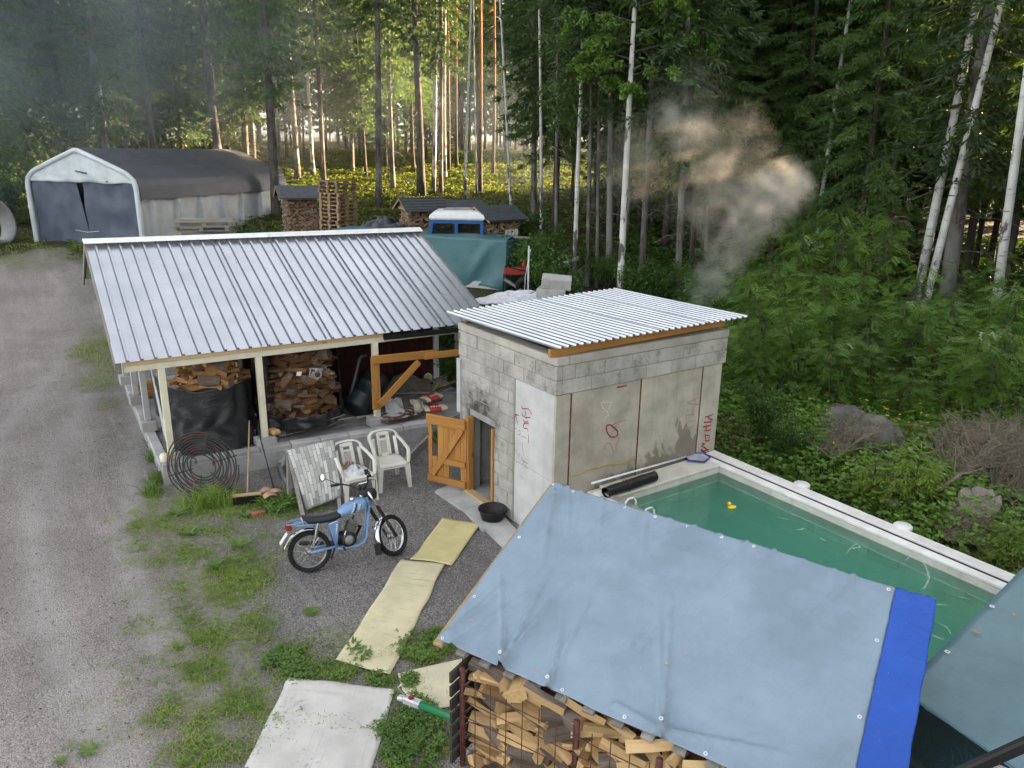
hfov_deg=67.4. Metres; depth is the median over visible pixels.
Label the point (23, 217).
bilberry cover
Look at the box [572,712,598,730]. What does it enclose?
firewood log
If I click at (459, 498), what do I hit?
paving slab
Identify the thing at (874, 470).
dead branch
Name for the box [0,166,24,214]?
leafy bush
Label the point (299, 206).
roofed wood rack
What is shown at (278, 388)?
firewood log
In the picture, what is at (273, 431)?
foam pad
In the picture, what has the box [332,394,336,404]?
firewood log
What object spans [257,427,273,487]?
iron rod
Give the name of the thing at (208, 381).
firewood log
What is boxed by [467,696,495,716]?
firewood log
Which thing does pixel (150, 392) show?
wooden box
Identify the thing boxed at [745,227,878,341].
rowan shrub
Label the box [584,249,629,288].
leafy bush
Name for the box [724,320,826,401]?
rowan shrub
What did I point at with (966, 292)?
rowan shrub
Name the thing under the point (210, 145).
spruce tree
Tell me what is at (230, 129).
spruce tree
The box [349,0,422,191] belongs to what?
spruce tree
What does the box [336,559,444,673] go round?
rag mat
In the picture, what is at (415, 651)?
clover
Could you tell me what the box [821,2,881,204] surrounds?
spruce tree
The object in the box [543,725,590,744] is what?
firewood log
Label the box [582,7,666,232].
spruce tree
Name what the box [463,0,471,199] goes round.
birch tree
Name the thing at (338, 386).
firewood log
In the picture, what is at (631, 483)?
rolled cover
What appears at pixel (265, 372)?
black sheet
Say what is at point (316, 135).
sky
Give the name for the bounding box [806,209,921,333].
rowan shrub
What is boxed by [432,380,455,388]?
scrap board
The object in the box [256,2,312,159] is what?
spruce tree
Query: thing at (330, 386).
firewood log
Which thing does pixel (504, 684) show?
firewood log
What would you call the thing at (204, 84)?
spruce tree
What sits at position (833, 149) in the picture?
spruce tree
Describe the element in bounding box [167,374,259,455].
black sheet
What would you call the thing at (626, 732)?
firewood log
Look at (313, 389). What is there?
firewood log
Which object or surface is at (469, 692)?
firewood log
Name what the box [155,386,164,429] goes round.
metal rod
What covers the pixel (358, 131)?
spruce tree
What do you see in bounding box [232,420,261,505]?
push broom
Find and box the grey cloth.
[384,397,406,418]
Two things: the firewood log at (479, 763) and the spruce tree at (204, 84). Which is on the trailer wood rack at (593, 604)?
the firewood log at (479, 763)
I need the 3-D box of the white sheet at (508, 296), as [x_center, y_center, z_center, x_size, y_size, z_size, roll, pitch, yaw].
[-0.021,-2.011,17.214,0.969,0.188,1.970,17,23,42]
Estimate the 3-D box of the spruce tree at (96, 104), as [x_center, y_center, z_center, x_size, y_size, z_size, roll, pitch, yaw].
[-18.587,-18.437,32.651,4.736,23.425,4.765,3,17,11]
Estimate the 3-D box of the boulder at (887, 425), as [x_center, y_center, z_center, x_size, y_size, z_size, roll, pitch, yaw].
[6.112,0.934,13.000,1.140,0.843,0.952,-10,20,-33]
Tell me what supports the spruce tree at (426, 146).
on the ground at (50, 314)
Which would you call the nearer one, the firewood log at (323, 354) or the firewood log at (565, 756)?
the firewood log at (565, 756)
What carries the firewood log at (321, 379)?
on the firewood log at (304, 379)
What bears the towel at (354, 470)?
on the garden chair at (362, 478)
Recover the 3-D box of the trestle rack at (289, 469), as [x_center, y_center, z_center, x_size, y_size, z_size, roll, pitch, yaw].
[-3.035,1.458,11.739,0.789,0.902,0.778,-6,18,-20]
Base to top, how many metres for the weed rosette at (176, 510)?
0.117 m
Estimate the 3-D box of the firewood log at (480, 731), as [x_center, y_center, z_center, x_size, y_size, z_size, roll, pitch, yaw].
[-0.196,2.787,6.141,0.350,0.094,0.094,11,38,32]
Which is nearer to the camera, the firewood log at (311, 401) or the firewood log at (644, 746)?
the firewood log at (644, 746)
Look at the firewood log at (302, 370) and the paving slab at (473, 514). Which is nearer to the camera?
the paving slab at (473, 514)
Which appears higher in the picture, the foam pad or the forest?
the forest
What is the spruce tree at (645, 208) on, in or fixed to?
on the ground at (50, 314)
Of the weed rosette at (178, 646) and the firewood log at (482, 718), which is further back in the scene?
the weed rosette at (178, 646)
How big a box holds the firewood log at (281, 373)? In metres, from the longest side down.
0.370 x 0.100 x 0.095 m
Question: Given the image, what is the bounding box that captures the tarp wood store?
[909,567,1023,767]
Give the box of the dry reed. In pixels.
[714,361,1023,571]
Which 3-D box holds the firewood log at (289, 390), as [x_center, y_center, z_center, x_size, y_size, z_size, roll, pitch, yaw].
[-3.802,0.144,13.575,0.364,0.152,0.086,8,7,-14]
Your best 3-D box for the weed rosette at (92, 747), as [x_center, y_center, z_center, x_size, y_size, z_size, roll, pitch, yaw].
[-3.842,3.299,6.968,0.211,0.072,0.205,8,18,23]
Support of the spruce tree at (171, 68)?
on the ground at (50, 314)
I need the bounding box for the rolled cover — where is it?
[601,471,657,497]
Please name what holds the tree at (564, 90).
on the ground at (50, 314)
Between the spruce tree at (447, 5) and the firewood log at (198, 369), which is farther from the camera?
the spruce tree at (447, 5)
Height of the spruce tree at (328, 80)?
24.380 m
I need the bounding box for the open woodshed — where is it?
[82,227,480,485]
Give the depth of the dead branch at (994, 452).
11.72 m
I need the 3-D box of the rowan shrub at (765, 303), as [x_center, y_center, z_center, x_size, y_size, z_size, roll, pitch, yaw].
[6.016,-1.531,17.572,2.481,2.562,2.775,3,17,8]
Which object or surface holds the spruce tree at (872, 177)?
on the ground at (50, 314)
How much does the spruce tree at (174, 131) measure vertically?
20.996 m
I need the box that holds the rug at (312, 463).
[281,440,340,510]
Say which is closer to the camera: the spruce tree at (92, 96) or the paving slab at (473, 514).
the paving slab at (473, 514)
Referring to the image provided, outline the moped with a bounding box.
[279,474,407,572]
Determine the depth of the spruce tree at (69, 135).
37.09 m
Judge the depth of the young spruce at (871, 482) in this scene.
11.25 m
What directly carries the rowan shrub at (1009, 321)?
on the ground at (50, 314)
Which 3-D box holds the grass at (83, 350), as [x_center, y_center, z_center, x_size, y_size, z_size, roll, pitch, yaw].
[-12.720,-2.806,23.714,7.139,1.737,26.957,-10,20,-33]
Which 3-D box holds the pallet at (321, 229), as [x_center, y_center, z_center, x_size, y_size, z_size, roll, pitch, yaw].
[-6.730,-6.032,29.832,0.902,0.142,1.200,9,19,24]
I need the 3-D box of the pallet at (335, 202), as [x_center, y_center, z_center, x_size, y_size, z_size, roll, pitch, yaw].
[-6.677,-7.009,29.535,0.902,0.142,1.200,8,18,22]
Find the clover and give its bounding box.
[259,625,456,767]
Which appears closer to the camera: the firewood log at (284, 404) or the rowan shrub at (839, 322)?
the firewood log at (284, 404)
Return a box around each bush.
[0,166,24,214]
[0,170,27,213]
[231,218,277,232]
[431,343,459,387]
[439,325,455,376]
[498,198,552,249]
[502,229,549,286]
[512,233,583,287]
[522,221,567,263]
[524,253,590,292]
[533,264,586,294]
[563,238,605,283]
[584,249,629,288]
[606,254,659,292]
[640,256,692,297]
[672,261,736,304]
[685,279,745,323]
[732,375,812,449]
[767,416,823,458]
[870,441,955,519]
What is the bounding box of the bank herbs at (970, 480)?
[714,340,1023,574]
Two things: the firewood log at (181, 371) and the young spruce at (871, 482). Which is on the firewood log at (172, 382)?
the firewood log at (181, 371)
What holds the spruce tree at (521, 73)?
on the ground at (50, 314)
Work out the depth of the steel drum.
14.70 m
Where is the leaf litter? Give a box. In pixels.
[0,367,479,758]
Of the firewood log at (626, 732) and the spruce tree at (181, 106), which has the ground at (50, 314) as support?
the spruce tree at (181, 106)
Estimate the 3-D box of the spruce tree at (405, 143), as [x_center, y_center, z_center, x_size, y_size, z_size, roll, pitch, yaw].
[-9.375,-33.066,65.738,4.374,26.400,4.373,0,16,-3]
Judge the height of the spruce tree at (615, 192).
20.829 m
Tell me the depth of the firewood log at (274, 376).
13.47 m
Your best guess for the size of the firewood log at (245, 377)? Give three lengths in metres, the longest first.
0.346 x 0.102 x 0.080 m
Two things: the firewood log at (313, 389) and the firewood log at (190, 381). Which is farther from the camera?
the firewood log at (313, 389)
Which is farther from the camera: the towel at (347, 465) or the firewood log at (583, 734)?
the towel at (347, 465)
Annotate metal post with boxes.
[527,246,529,289]
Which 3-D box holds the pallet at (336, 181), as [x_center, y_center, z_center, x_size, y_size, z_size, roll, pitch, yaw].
[-6.689,-7.694,29.277,0.902,0.142,1.200,8,19,23]
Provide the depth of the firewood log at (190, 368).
12.78 m
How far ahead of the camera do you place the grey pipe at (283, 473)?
12.79 m
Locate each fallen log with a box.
[553,256,578,269]
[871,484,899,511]
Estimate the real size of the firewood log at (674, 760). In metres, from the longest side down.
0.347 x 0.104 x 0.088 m
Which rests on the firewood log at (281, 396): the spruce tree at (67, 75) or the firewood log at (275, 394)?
the firewood log at (275, 394)
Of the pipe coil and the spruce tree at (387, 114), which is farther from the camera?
the spruce tree at (387, 114)
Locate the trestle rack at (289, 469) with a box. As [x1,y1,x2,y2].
[286,441,340,514]
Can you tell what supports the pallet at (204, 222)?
on the pallet at (201, 228)
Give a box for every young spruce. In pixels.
[841,453,899,508]
[971,521,1023,571]
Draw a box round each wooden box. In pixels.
[137,380,152,390]
[139,389,152,396]
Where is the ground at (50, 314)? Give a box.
[0,134,1023,767]
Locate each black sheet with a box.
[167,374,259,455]
[251,356,271,420]
[267,403,343,430]
[327,337,343,410]
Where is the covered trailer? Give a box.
[333,226,529,290]
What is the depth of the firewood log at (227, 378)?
12.99 m
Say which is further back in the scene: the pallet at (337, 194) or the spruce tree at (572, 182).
the spruce tree at (572, 182)
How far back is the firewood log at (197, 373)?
12.78 m
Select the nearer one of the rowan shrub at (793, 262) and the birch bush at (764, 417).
the birch bush at (764, 417)
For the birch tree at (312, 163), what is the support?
on the ground at (50, 314)
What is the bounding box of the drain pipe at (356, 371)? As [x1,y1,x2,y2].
[349,354,366,393]
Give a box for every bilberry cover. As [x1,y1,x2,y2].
[1,164,319,223]
[51,142,712,260]
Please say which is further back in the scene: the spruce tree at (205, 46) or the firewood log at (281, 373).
the spruce tree at (205, 46)
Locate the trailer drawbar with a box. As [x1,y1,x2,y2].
[397,683,450,720]
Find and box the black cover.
[360,216,405,228]
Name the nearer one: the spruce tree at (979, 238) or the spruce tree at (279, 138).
the spruce tree at (979, 238)
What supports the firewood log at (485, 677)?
on the firewood log at (496, 693)
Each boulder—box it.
[812,403,866,432]
[839,413,905,457]
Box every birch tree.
[305,8,315,174]
[418,0,458,178]
[431,0,436,192]
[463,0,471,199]
[473,0,477,197]
[499,0,511,203]
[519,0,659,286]
[538,9,542,238]
[555,0,723,288]
[572,0,585,286]
[808,0,851,286]
[908,0,980,319]
[917,0,1004,327]
[984,68,1023,357]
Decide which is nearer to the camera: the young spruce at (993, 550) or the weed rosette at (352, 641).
the weed rosette at (352, 641)
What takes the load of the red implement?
on the ground at (50, 314)
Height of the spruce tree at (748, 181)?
16.179 m
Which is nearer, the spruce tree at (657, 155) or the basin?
the basin
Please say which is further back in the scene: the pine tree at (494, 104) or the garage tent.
the pine tree at (494, 104)
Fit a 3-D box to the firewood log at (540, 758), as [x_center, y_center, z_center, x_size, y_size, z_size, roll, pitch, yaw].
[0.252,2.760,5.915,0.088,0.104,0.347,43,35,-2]
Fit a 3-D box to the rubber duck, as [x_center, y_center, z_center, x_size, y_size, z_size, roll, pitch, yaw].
[2.990,1.660,10.483,0.134,0.106,0.078,7,18,19]
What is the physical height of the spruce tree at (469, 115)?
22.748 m
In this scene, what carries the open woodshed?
on the ground at (50, 314)
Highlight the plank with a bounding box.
[405,432,433,462]
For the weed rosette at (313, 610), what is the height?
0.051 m
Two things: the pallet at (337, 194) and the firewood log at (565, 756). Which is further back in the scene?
the pallet at (337, 194)
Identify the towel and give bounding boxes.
[341,460,353,469]
[343,464,364,476]
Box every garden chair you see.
[334,439,378,502]
[367,428,411,493]
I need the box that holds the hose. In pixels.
[381,408,414,423]
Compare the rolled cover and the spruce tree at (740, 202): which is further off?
the spruce tree at (740, 202)
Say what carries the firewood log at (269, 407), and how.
on the firewood log at (275, 411)
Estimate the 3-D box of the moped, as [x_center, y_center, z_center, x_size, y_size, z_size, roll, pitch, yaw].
[-2.223,1.770,10.175,1.706,1.253,0.780,-7,9,-23]
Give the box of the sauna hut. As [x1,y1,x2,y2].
[426,288,748,524]
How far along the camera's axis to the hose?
14.32 m
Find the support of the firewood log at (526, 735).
on the firewood log at (513, 751)
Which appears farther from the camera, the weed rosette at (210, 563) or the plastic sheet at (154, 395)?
the plastic sheet at (154, 395)
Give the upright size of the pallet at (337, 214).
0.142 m
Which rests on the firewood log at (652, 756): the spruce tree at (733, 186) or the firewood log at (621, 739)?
the firewood log at (621, 739)
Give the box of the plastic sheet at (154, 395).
[150,370,162,416]
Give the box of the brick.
[251,510,265,517]
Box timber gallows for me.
[370,349,459,409]
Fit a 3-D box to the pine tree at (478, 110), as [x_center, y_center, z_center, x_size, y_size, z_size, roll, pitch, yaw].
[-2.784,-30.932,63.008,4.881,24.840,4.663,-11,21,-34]
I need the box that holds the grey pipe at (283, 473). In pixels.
[277,462,294,489]
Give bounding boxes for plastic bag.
[308,368,322,380]
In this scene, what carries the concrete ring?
on the ground at (50, 314)
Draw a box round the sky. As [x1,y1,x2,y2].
[0,2,586,141]
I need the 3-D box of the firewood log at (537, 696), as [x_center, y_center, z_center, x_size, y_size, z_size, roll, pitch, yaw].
[0.243,2.321,5.676,0.349,0.203,0.106,22,44,17]
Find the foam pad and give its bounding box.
[268,427,279,435]
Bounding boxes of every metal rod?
[151,370,165,440]
[151,373,163,434]
[153,377,165,437]
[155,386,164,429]
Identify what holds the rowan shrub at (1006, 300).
on the ground at (50, 314)
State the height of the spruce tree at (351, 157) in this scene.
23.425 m
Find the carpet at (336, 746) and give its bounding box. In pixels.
[244,677,394,767]
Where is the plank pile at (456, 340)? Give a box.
[455,324,459,383]
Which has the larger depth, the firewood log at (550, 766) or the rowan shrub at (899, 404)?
the rowan shrub at (899, 404)
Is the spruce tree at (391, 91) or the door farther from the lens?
the spruce tree at (391, 91)
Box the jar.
[159,453,166,462]
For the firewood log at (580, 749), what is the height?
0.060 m
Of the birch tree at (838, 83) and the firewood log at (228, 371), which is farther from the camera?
the birch tree at (838, 83)
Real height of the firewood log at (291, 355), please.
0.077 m
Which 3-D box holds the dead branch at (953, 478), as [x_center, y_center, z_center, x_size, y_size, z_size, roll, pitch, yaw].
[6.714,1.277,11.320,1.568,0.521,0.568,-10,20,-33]
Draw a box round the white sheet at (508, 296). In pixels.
[476,290,535,304]
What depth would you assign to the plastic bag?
13.56 m
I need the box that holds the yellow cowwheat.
[808,377,1015,444]
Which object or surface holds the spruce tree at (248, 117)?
on the ground at (50, 314)
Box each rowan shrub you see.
[689,270,787,347]
[714,225,794,327]
[721,318,794,387]
[722,259,841,361]
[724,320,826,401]
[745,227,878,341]
[745,287,854,384]
[749,212,841,303]
[787,267,896,370]
[793,203,872,298]
[796,332,897,409]
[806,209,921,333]
[825,299,954,386]
[841,242,972,357]
[851,359,941,417]
[865,296,983,388]
[902,292,986,379]
[903,323,1023,416]
[937,269,1023,391]
[938,250,1023,353]
[942,323,1023,421]
[975,284,1023,387]
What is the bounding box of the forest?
[12,0,990,206]
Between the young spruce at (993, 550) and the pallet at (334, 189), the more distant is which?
the pallet at (334, 189)
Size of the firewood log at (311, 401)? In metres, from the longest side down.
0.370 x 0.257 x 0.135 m
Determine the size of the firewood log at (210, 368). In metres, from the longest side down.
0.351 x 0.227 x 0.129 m
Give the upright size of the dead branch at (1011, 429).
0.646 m
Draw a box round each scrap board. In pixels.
[395,392,429,393]
[432,375,446,385]
[432,379,441,390]
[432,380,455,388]
[439,387,452,393]
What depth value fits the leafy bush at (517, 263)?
25.60 m
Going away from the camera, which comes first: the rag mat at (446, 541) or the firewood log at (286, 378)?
the rag mat at (446, 541)
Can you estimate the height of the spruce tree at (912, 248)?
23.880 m
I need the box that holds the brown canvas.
[381,371,441,407]
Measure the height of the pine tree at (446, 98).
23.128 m
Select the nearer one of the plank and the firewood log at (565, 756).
the firewood log at (565, 756)
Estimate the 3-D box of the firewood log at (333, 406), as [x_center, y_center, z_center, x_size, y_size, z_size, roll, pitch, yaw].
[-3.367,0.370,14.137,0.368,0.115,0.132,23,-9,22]
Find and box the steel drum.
[343,368,388,417]
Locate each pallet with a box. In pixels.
[171,223,233,231]
[174,218,233,226]
[277,420,339,436]
[317,179,355,184]
[317,187,354,192]
[318,184,355,188]
[319,191,356,196]
[319,195,356,200]
[319,199,356,204]
[319,203,357,208]
[319,207,357,212]
[319,211,356,216]
[319,218,356,224]
[319,225,344,230]
[320,214,357,220]
[320,222,356,227]
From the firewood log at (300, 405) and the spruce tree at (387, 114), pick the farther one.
the spruce tree at (387, 114)
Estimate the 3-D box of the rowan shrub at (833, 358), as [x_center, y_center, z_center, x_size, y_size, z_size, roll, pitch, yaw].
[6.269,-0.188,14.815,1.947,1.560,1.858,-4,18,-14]
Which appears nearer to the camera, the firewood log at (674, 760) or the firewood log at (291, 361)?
the firewood log at (674, 760)
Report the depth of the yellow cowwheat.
13.66 m
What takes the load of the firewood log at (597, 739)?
on the firewood log at (566, 744)
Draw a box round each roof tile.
[259,486,272,493]
[262,491,277,498]
[270,488,283,492]
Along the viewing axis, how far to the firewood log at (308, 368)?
13.52 m
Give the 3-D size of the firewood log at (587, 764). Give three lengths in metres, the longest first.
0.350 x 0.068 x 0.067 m
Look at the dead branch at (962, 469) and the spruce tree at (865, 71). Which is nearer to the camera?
the dead branch at (962, 469)
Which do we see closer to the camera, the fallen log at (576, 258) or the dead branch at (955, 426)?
the dead branch at (955, 426)
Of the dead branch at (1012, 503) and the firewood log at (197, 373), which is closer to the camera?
the dead branch at (1012, 503)
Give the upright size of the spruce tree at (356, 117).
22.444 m
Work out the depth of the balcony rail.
2.10 m
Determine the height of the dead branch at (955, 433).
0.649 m
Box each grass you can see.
[0,229,149,474]
[55,477,456,767]
[74,486,449,767]
[132,435,173,497]
[171,477,249,512]
[251,490,297,515]
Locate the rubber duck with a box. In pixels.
[726,502,735,509]
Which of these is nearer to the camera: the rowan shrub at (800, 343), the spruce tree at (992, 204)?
the rowan shrub at (800, 343)
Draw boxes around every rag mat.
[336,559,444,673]
[398,658,461,711]
[410,518,478,565]
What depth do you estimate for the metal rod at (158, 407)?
13.59 m
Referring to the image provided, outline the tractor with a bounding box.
[428,207,484,234]
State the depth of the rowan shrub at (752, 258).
20.97 m
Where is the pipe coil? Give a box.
[167,431,239,497]
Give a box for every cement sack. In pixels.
[419,392,442,401]
[422,404,447,412]
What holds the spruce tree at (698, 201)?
on the ground at (50, 314)
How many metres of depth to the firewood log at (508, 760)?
5.96 m
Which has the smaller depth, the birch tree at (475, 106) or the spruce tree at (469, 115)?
the birch tree at (475, 106)
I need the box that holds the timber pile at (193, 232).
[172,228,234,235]
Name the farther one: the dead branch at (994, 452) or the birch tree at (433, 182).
the birch tree at (433, 182)
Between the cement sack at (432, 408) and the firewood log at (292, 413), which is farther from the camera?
the cement sack at (432, 408)
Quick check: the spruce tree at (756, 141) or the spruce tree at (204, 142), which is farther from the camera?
the spruce tree at (204, 142)
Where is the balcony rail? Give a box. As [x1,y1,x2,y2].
[955,736,1023,767]
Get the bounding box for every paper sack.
[390,409,416,418]
[410,399,425,412]
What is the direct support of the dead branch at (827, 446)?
on the bank herbs at (970, 480)
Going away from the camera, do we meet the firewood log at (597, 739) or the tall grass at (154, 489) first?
the firewood log at (597, 739)
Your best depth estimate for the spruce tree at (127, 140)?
40.13 m
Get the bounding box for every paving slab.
[435,485,480,511]
[464,506,510,531]
[484,525,516,547]
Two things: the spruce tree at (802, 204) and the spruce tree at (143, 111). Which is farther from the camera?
the spruce tree at (143, 111)
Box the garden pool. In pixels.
[587,450,1014,709]
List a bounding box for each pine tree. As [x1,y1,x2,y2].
[311,0,329,104]
[390,52,395,165]
[446,0,460,148]
[446,10,450,171]
[450,0,483,150]
[455,1,467,168]
[467,0,483,194]
[475,9,478,157]
[484,0,503,175]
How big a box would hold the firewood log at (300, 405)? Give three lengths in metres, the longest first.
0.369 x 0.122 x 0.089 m
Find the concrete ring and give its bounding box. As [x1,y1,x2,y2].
[0,201,16,244]
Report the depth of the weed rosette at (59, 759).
6.86 m
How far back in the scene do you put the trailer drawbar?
7.00 m
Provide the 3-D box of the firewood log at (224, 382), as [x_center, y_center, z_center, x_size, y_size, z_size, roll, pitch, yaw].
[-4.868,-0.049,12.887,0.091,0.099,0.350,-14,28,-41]
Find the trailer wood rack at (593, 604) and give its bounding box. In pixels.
[433,483,936,767]
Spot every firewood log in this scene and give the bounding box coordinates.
[167,376,183,385]
[174,370,187,373]
[176,377,192,383]
[177,383,197,388]
[183,371,191,380]
[184,386,203,391]
[187,379,196,384]
[188,364,209,371]
[191,363,211,371]
[193,371,215,375]
[197,375,219,386]
[204,365,226,377]
[211,361,228,372]
[215,369,233,373]
[220,377,235,387]
[220,378,228,385]
[224,372,235,380]
[232,367,239,371]
[237,369,249,373]
[237,374,250,380]
[265,378,281,387]
[266,403,276,411]
[267,355,280,360]
[268,367,283,373]
[269,358,287,365]
[269,373,282,378]
[270,363,289,369]
[270,409,278,414]
[274,385,290,391]
[274,390,293,397]
[274,398,293,410]
[275,376,296,385]
[276,394,289,399]
[278,369,285,376]
[278,407,286,411]
[279,411,300,414]
[280,358,294,362]
[280,372,293,387]
[282,353,298,357]
[284,367,306,373]
[286,387,307,395]
[288,384,303,388]
[288,408,296,417]
[289,357,309,363]
[289,398,309,404]
[290,363,309,367]
[292,396,301,404]
[293,392,316,404]
[293,404,306,408]
[294,386,312,394]
[296,375,316,383]
[297,393,317,397]
[299,350,317,359]
[300,402,319,410]
[303,366,314,373]
[303,408,310,413]
[307,364,326,369]
[307,382,322,385]
[308,389,327,395]
[309,359,320,366]
[310,386,322,392]
[314,349,330,360]
[316,384,332,388]
[317,377,325,381]
[319,389,330,397]
[319,404,330,412]
[322,368,329,376]
[322,374,333,380]
[322,378,335,387]
[323,397,332,403]
[324,403,338,408]
[331,384,341,389]
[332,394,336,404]
[464,687,488,700]
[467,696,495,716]
[468,656,504,682]
[468,672,492,685]
[468,710,510,732]
[468,722,489,740]
[468,750,485,767]
[469,733,499,751]
[472,743,499,763]
[473,670,481,679]
[476,682,513,715]
[477,683,486,698]
[478,710,500,748]
[480,671,498,686]
[482,684,511,705]
[482,757,494,764]
[488,714,509,730]
[491,710,515,728]
[496,712,526,724]
[496,752,504,765]
[497,729,536,752]
[498,677,511,692]
[501,732,513,753]
[502,676,529,702]
[502,730,536,763]
[503,761,511,767]
[506,744,549,763]
[509,722,540,751]
[511,700,548,730]
[512,758,551,767]
[513,721,541,733]
[522,680,566,714]
[523,719,536,730]
[526,700,540,710]
[532,732,562,762]
[532,750,544,764]
[539,729,571,764]
[539,747,570,767]
[541,704,582,726]
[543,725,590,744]
[547,750,571,767]
[548,691,582,732]
[562,740,601,751]
[563,695,606,724]
[570,729,618,738]
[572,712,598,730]
[574,739,590,755]
[576,751,590,767]
[578,757,597,767]
[583,722,622,735]
[585,738,617,751]
[590,752,598,762]
[592,722,625,761]
[598,735,647,767]
[598,753,647,767]
[601,715,636,739]
[616,761,653,767]
[618,736,642,744]
[625,739,673,753]
[645,752,661,767]
[661,751,672,767]
[665,752,689,767]
[678,756,705,767]
[682,760,724,767]
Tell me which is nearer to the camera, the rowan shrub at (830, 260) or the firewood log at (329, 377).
the firewood log at (329, 377)
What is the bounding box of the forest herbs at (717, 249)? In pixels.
[624,204,1023,354]
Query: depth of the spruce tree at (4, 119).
31.86 m
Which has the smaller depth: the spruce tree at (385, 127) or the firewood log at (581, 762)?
the firewood log at (581, 762)
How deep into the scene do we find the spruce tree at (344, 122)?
71.42 m
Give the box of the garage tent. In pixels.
[25,148,285,245]
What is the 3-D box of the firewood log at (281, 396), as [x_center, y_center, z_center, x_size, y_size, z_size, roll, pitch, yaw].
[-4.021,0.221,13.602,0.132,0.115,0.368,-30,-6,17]
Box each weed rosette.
[52,754,70,763]
[74,738,99,756]
[164,503,191,517]
[171,639,184,649]
[175,523,198,535]
[205,555,225,569]
[223,534,253,548]
[238,510,251,515]
[306,606,318,616]
[340,635,361,648]
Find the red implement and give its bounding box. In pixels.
[502,260,536,291]
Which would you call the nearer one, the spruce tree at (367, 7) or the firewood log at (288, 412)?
the firewood log at (288, 412)
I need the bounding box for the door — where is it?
[426,413,466,488]
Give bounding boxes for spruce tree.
[0,0,47,193]
[0,0,56,205]
[0,0,72,190]
[8,0,112,152]
[11,0,82,154]
[32,0,150,147]
[43,5,85,146]
[47,0,144,148]
[55,3,132,147]
[71,0,148,148]
[81,41,126,147]
[93,0,187,148]
[99,22,167,148]
[100,0,180,147]
[121,7,188,141]
[122,0,220,148]
[123,0,185,148]
[142,0,195,146]
[156,0,251,152]
[165,12,207,148]
[167,65,176,147]
[168,0,253,148]
[173,0,227,148]
[179,1,259,148]
[181,16,259,148]
[186,68,206,148]
[194,0,284,159]
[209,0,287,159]
[212,0,316,217]
[221,6,272,155]
[249,9,303,164]
[254,28,261,149]
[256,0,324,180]
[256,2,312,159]
[278,0,353,194]
[282,0,331,154]
[302,1,344,152]
[315,0,375,170]
[321,1,354,150]
[321,57,342,145]
[322,0,398,176]
[326,1,382,157]
[330,4,363,153]
[336,0,413,207]
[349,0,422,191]
[354,1,414,170]
[371,41,400,147]
[380,38,399,157]
[381,0,438,172]
[383,0,457,196]
[386,0,446,132]
[397,43,408,154]
[399,1,451,160]
[401,0,481,193]
[443,0,476,149]
[443,1,468,146]
[449,0,490,151]
[453,0,507,145]
[472,0,507,148]
[482,0,529,157]
[483,0,583,222]
[496,0,537,149]
[504,0,607,233]
[506,0,547,150]
[507,5,546,149]
[515,0,597,252]
[521,5,562,142]
[535,0,635,287]
[543,43,606,205]
[559,0,693,288]
[570,40,603,211]
[581,48,660,223]
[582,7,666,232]
[595,2,670,238]
[596,0,705,291]
[611,0,770,300]
[613,0,728,251]
[614,47,676,209]
[630,0,772,270]
[639,12,699,222]
[666,94,741,212]
[669,0,773,256]
[669,6,741,229]
[670,2,766,241]
[684,0,807,257]
[684,180,692,223]
[689,3,792,240]
[706,7,770,227]
[707,0,857,268]
[711,9,763,221]
[713,2,807,231]
[728,0,881,277]
[730,0,841,252]
[770,0,864,251]
[776,0,971,299]
[780,0,939,275]
[791,11,858,206]
[811,1,956,268]
[819,2,943,248]
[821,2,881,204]
[826,0,983,287]
[866,0,1023,321]
[875,5,938,236]
[882,0,1001,265]
[898,4,944,234]
[901,0,1023,297]
[904,2,1001,256]
[908,36,966,246]
[920,2,1023,274]
[932,0,1023,303]
[968,19,1023,266]
[974,8,1023,288]
[989,200,1023,227]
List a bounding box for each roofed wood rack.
[273,185,324,231]
[392,197,447,230]
[441,199,485,231]
[469,204,528,234]
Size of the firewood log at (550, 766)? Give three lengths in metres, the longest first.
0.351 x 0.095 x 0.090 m
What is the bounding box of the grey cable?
[524,249,530,289]
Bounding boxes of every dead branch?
[807,412,903,460]
[809,403,886,452]
[865,461,903,485]
[886,469,924,512]
[910,422,1001,469]
[913,403,997,452]
[927,422,1022,476]
[931,409,1021,456]
[932,514,1020,536]
[936,451,994,490]
[947,414,1023,462]
[948,421,1023,483]
[954,427,1023,475]
[964,436,1023,487]
[966,406,1023,438]
[979,414,1023,446]
[979,416,1023,467]
[986,444,1023,500]
[995,471,1023,534]
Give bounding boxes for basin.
[478,502,506,522]
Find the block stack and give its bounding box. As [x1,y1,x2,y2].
[536,273,571,298]
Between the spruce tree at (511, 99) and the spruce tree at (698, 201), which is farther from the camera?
the spruce tree at (511, 99)
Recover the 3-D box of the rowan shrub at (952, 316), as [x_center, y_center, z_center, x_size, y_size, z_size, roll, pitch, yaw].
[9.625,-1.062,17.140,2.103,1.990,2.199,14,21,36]
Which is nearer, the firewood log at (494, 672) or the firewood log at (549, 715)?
the firewood log at (549, 715)
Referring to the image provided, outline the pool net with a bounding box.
[591,452,710,483]

